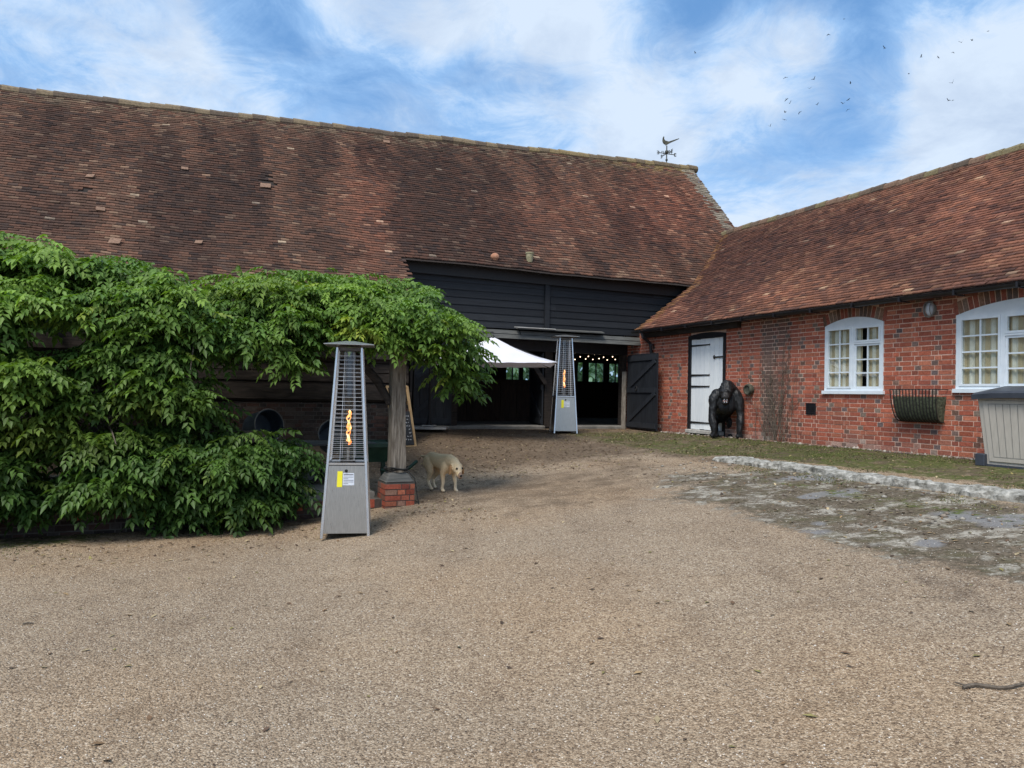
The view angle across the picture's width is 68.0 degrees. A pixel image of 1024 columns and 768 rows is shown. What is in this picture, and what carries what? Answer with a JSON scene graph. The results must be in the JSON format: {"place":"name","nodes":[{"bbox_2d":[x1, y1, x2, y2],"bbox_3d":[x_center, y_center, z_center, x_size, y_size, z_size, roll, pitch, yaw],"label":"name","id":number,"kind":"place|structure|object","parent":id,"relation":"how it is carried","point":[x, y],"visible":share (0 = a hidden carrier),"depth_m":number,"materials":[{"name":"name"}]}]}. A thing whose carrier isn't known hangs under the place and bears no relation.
{"place":"outdoors","nodes":[
{"label":"outdoors","id":0,"kind":"place"},
{"bbox_2d":[22,471,374,504],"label":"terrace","id":1,"kind":"structure","parent":0,"point":[318,485],"depth_m":10.62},
{"bbox_2d":[266,440,417,484],"bbox_3d":[-2.629,1.183,11.631,2.206,0.605,1.318,1,-1,-23],"label":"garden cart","id":2,"kind":"object","parent":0,"point":[377,450],"visible":0.27,"depth_m":11.33,"materials":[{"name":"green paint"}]},
{"bbox_2d":[242,409,283,442],"bbox_3d":[-3.916,0.665,11.950,0.494,0.563,0.514,0,-1,43],"label":"metal drum","id":3,"kind":"object","parent":2,"relation":"on","point":[271,420],"visible":0.65,"depth_m":12.05,"materials":[{"name":"black metal"}]},
{"bbox_2d":[318,419,349,453],"bbox_3d":[-2.867,0.849,12.224,0.504,0.580,0.516,1,-1,-14],"label":"metal drum","id":4,"kind":"object","parent":2,"relation":"on","point":[323,432],"visible":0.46,"depth_m":12.34,"materials":[{"name":"black metal"}]},
{"bbox_2d":[0,428,1023,767],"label":"ground","id":5,"kind":"structure","parent":0,"point":[568,488],"depth_m":5.11,"materials":[{"name":"beige gravel"}]},
{"bbox_2d":[0,497,381,537],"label":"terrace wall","id":6,"kind":"structure","parent":5,"relation":"on","point":[62,526],"depth_m":8.85,"materials":[{"name":"red brick"}]},
{"bbox_2d":[0,299,414,508],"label":"pergola","id":7,"kind":"object","parent":5,"relation":"on","point":[396,488],"visible":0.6,"depth_m":10.23,"materials":[{"name":"brown wood"}]},
{"bbox_2d":[0,231,501,538],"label":"wisteria","id":8,"kind":"object","parent":7,"relation":"attached to","point":[111,469],"visible":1,"depth_m":8.80,"materials":[{"name":"green plant"}]},
{"bbox_2d":[320,341,374,538],"bbox_3d":[-1.873,0.615,8.691,0.550,2.206,0.550,1,-1,-9],"label":"patio heater","id":9,"kind":"object","parent":5,"relation":"on","point":[346,503],"visible":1,"depth_m":8.47,"materials":[{"name":"metal"}]},
{"bbox_2d":[0,84,733,446],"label":"barn","id":10,"kind":"structure","parent":5,"relation":"on","point":[618,246],"depth_m":17.59,"materials":[{"name":"tile"}]},
{"bbox_2d":[413,353,451,424],"bbox_3d":[-1.926,0.072,17.365,1.154,1.752,0.056,1,-1,-23],"label":"door","id":11,"kind":"structure","parent":10,"relation":"in","point":[440,411],"depth_m":17.36,"materials":[{"name":"black paint"}]},
{"bbox_2d":[491,253,498,259],"bbox_3d":[-0.391,-2.910,17.366,0.200,0.176,0.185,1,-1,0],"label":"roof ornament","id":12,"kind":"object","parent":10,"relation":"on","point":[494,256],"visible":1,"depth_m":17.30,"materials":[{"name":"ceramic"}]},
{"bbox_2d":[505,367,519,379],"bbox_3d":[0.015,-0.484,25.764,0.550,0.790,0.070,1,-1,-23],"label":"window","id":13,"kind":"structure","parent":10,"relation":"in","point":[512,367],"depth_m":25.73,"materials":[{"name":"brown wood"}]},
{"bbox_2d":[525,252,533,261],"bbox_3d":[0.413,-2.963,17.777,0.200,0.235,0.200,1,-1,0],"label":"roof ornament","id":14,"kind":"object","parent":10,"relation":"on","point":[529,256],"visible":1,"depth_m":17.71,"materials":[{"name":"ceramic"}]},
{"bbox_2d":[529,353,543,424],"bbox_3d":[0.608,0.131,19.270,0.056,1.782,1.394,1,-1,-11],"label":"door","id":15,"kind":"structure","parent":10,"relation":"in","point":[536,387],"depth_m":19.15,"materials":[{"name":"black paint"}]},
{"bbox_2d":[577,361,583,382],"bbox_3d":[2.293,-0.428,26.754,0.520,0.790,0.070,1,-1,-23],"label":"window","id":16,"kind":"structure","parent":10,"relation":"in","point":[582,362],"depth_m":26.82,"materials":[{"name":"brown wood"}]},
{"bbox_2d":[588,361,604,383],"bbox_3d":[2.990,-0.411,27.058,0.680,0.790,0.070,1,-1,-23],"label":"window","id":17,"kind":"structure","parent":10,"relation":"in","point":[595,362],"depth_m":27.05,"materials":[{"name":"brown wood"}]},
{"bbox_2d":[608,362,618,383],"bbox_3d":[3.724,-0.393,27.376,0.600,0.790,0.070,1,-1,-23],"label":"window","id":18,"kind":"structure","parent":10,"relation":"in","point":[609,363],"depth_m":27.32,"materials":[{"name":"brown wood"}]},
{"bbox_2d":[626,353,658,430],"bbox_3d":[3.144,0.185,18.477,0.074,1.843,1.530,1,-1,-18],"label":"door","id":19,"kind":"structure","parent":10,"relation":"in","point":[642,369],"depth_m":18.39,"materials":[{"name":"black paint"}]},
{"bbox_2d":[657,136,678,161],"bbox_3d":[4.935,-7.268,23.967,0.611,1.116,0.506,1,-1,25],"label":"weather vane","id":20,"kind":"object","parent":10,"relation":"on","point":[666,150],"visible":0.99,"depth_m":23.97,"materials":[{"name":"metal"}]},
{"bbox_2d":[386,385,416,446],"bbox_3d":[-2.219,0.679,14.883,0.589,1.322,0.588,1,-1,-24],"label":"chalkboard","id":21,"kind":"object","parent":5,"relation":"on","point":[410,436],"visible":0.39,"depth_m":14.77,"materials":[{"name":"brown wood"}]},
{"bbox_2d":[384,466,418,504],"bbox_3d":[-1.492,1.382,10.318,0.514,0.531,0.345,1,-1,0],"label":"cable","id":22,"kind":"object","parent":5,"relation":"on","point":[388,469],"visible":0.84,"depth_m":10.20,"materials":[{"name":"rubber"}]},
{"bbox_2d":[420,452,463,491],"bbox_3d":[-1.066,1.296,11.218,0.294,0.553,1.328,2,-1,-40],"label":"dog","id":23,"kind":"object","parent":5,"relation":"on","point":[441,465],"visible":1,"depth_m":11.07},
{"bbox_2d":[414,331,556,429],"bbox_3d":[-0.659,-0.079,16.052,3.080,2.150,2.602,1,-1,0],"label":"parasol","id":24,"kind":"object","parent":5,"relation":"on","point":[510,355],"visible":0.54,"depth_m":15.68,"materials":[{"name":"fabric"}]},
{"bbox_2d":[0,429,1020,767],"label":"fallen leaves","id":25,"kind":"object","parent":5,"relation":"on","point":[528,513],"visible":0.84,"depth_m":9.20,"materials":[{"name":"brown plant"}]},
{"bbox_2d":[0,432,1023,554],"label":"moss tufts","id":26,"kind":"object","parent":5,"relation":"on","point":[794,458],"visible":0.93,"depth_m":11.90,"materials":[{"name":"green plant"}]},
{"bbox_2d":[506,367,528,379],"bbox_3d":[-1.440,-1.468,32.585,5.273,5.868,6.061,1,-1,0],"label":"tree","id":27,"kind":"object","parent":5,"relation":"on","point":[514,372],"visible":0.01,"depth_m":32.28,"materials":[{"name":"green plant"}]},
{"bbox_2d":[509,363,617,381],"bbox_3d":[2.360,-1.290,35.184,5.375,5.725,5.629,1,-1,0],"label":"tree","id":28,"kind":"object","parent":5,"relation":"on","point":[592,375],"visible":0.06,"depth_m":34.70,"materials":[{"name":"green plant"}]},
{"bbox_2d":[549,335,579,433],"bbox_3d":[1.170,-0.002,17.072,0.550,2.206,0.550,1,-1,-8],"label":"patio heater","id":29,"kind":"object","parent":5,"relation":"on","point":[563,416],"visible":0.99,"depth_m":16.86,"materials":[{"name":"metal"}]},
{"bbox_2d":[579,363,617,381],"bbox_3d":[4.404,-1.030,38.101,6.065,5.482,5.364,2,-1,-31],"label":"tree","id":30,"kind":"object","parent":5,"relation":"on","point":[611,379],"visible":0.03,"depth_m":36.09,"materials":[{"name":"green plant"}]},
{"bbox_2d":[708,380,744,438],"bbox_3d":[4.390,0.515,15.681,0.710,1.196,1.150,1,-1,8],"label":"gorilla statue","id":31,"kind":"object","parent":5,"relation":"on","point":[726,400],"visible":1,"depth_m":15.34,"materials":[{"name":"black plastic"}]},
{"bbox_2d":[661,431,974,459],"bbox_3d":[5.141,1.098,14.150,0.310,0.087,8.093,1,-1,-24],"label":"garden edging","id":32,"kind":"object","parent":5,"relation":"on","point":[911,452],"depth_m":13.00,"materials":[{"name":"brick"}]},
{"bbox_2d":[624,143,1023,458],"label":"brick building","id":33,"kind":"structure","parent":5,"relation":"on","point":[844,289],"depth_m":13.65,"materials":[{"name":"brick"}]},
{"bbox_2d":[690,337,723,430],"bbox_3d":[4.266,0.002,16.546,0.075,2.005,1.200,1,-1,-23],"label":"door","id":34,"kind":"structure","parent":33,"relation":"in","point":[707,354],"depth_m":16.66,"materials":[{"name":"white paint"}]},
{"bbox_2d":[739,327,798,440],"bbox_3d":[4.974,-0.023,14.803,0.030,2.211,1.753,1,-1,-24],"label":"creeper","id":35,"kind":"object","parent":33,"relation":"attached to","point":[771,402],"visible":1,"depth_m":14.55,"materials":[{"name":"brown plant"}]},
{"bbox_2d":[821,317,884,393],"bbox_3d":[5.823,-0.482,12.983,0.115,1.318,1.340,1,-1,-23],"label":"window","id":36,"kind":"structure","parent":33,"relation":"in","point":[844,342],"depth_m":12.94,"materials":[{"name":"white paint"}]},
{"bbox_2d":[889,389,947,423],"bbox_3d":[6.239,0.335,11.654,0.282,0.515,0.816,1,-1,-23],"label":"hayrack planter","id":37,"kind":"object","parent":33,"relation":"attached to","point":[918,408],"visible":1,"depth_m":11.55,"materials":[{"name":"black metal"}]},
{"bbox_2d":[923,301,936,317],"bbox_3d":[6.373,-1.144,11.604,0.168,0.258,0.194,1,-1,-24],"label":"wall lamp","id":38,"kind":"object","parent":33,"relation":"attached to","point":[929,309],"visible":1,"depth_m":11.57,"materials":[{"name":"white glass"}]},
{"bbox_2d":[952,297,1023,392],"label":"window","id":39,"kind":"structure","parent":33,"relation":"in","point":[990,337],"depth_m":10.78,"materials":[{"name":"white paint"}]},
{"bbox_2d":[648,459,1017,526],"bbox_3d":[3.730,1.244,9.344,1.154,0.167,5.812,1,-1,-24],"label":"loose rubble","id":40,"kind":"object","parent":5,"relation":"on","point":[945,514],"visible":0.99,"depth_m":9.06,"materials":[{"name":"stone"}]},
{"bbox_2d":[712,456,1023,503],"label":"kerb","id":41,"kind":"structure","parent":5,"relation":"on","point":[996,493],"depth_m":9.03,"materials":[{"name":"stone"}]},
{"bbox_2d":[955,681,1023,689],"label":"stick","id":42,"kind":"object","parent":5,"relation":"on","point":[968,685],"visible":1,"depth_m":3.76,"materials":[{"name":"brown wood"}]},
{"bbox_2d":[971,386,1023,468],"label":"storage box","id":43,"kind":"object","parent":5,"relation":"on","point":[1001,410],"visible":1,"depth_m":9.77,"materials":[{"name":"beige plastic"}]},
{"bbox_2d":[982,401,1023,463],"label":"door","id":44,"kind":"structure","parent":43,"relation":"in","point":[1004,420],"depth_m":9.73,"materials":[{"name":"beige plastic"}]},
{"bbox_2d":[0,0,1023,381],"label":"sky","id":45,"kind":"structure","parent":0,"point":[613,78],"materials":[{"name":"blue"}]}
]}

